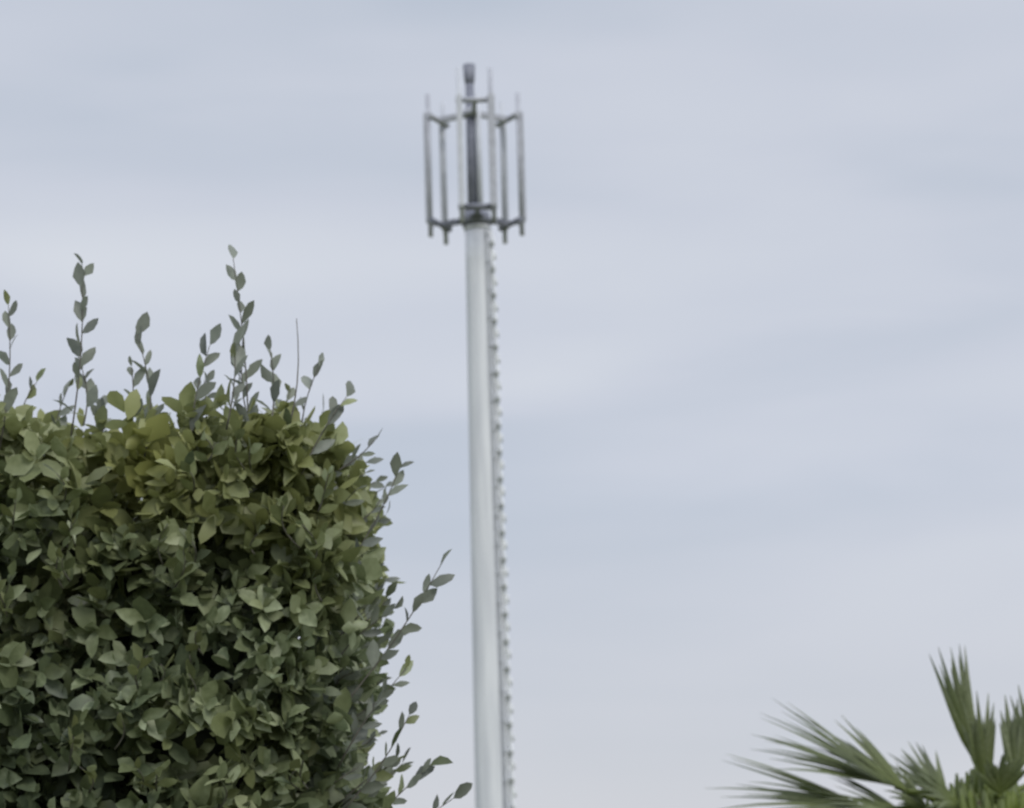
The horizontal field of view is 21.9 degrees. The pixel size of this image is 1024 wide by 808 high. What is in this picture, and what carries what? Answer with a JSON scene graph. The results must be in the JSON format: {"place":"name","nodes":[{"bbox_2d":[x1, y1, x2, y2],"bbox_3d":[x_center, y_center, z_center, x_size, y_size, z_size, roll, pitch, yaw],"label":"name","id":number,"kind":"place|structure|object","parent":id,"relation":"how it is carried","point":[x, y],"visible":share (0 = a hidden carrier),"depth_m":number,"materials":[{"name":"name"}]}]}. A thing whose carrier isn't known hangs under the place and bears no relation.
{"place":"outdoors","nodes":[
{"label":"outdoors","id":0,"kind":"place"},
{"bbox_2d":[423,63,525,807],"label":"cell tower","id":1,"kind":"structure","parent":0,"point":[493,746],"depth_m":81.74,"materials":[{"name":"metal"}]},
{"bbox_2d":[0,0,1023,807],"label":"sky","id":2,"kind":"structure","parent":0,"point":[760,298],"materials":[{"name":"grey"}]},
{"bbox_3d":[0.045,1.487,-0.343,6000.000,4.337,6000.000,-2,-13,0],"label":"ground","id":3,"kind":"structure","parent":0,"visible":0},
{"bbox_2d":[0,245,472,807],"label":"hedge","id":4,"kind":"object","parent":3,"relation":"on","point":[170,595],"visible":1,"depth_m":5.67,"materials":[{"name":"green plant"}]},
{"bbox_2d":[704,645,1023,807],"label":"fan palm tree","id":5,"kind":"object","parent":3,"relation":"on","point":[987,783],"visible":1,"depth_m":11.76,"materials":[{"name":"green plant"}]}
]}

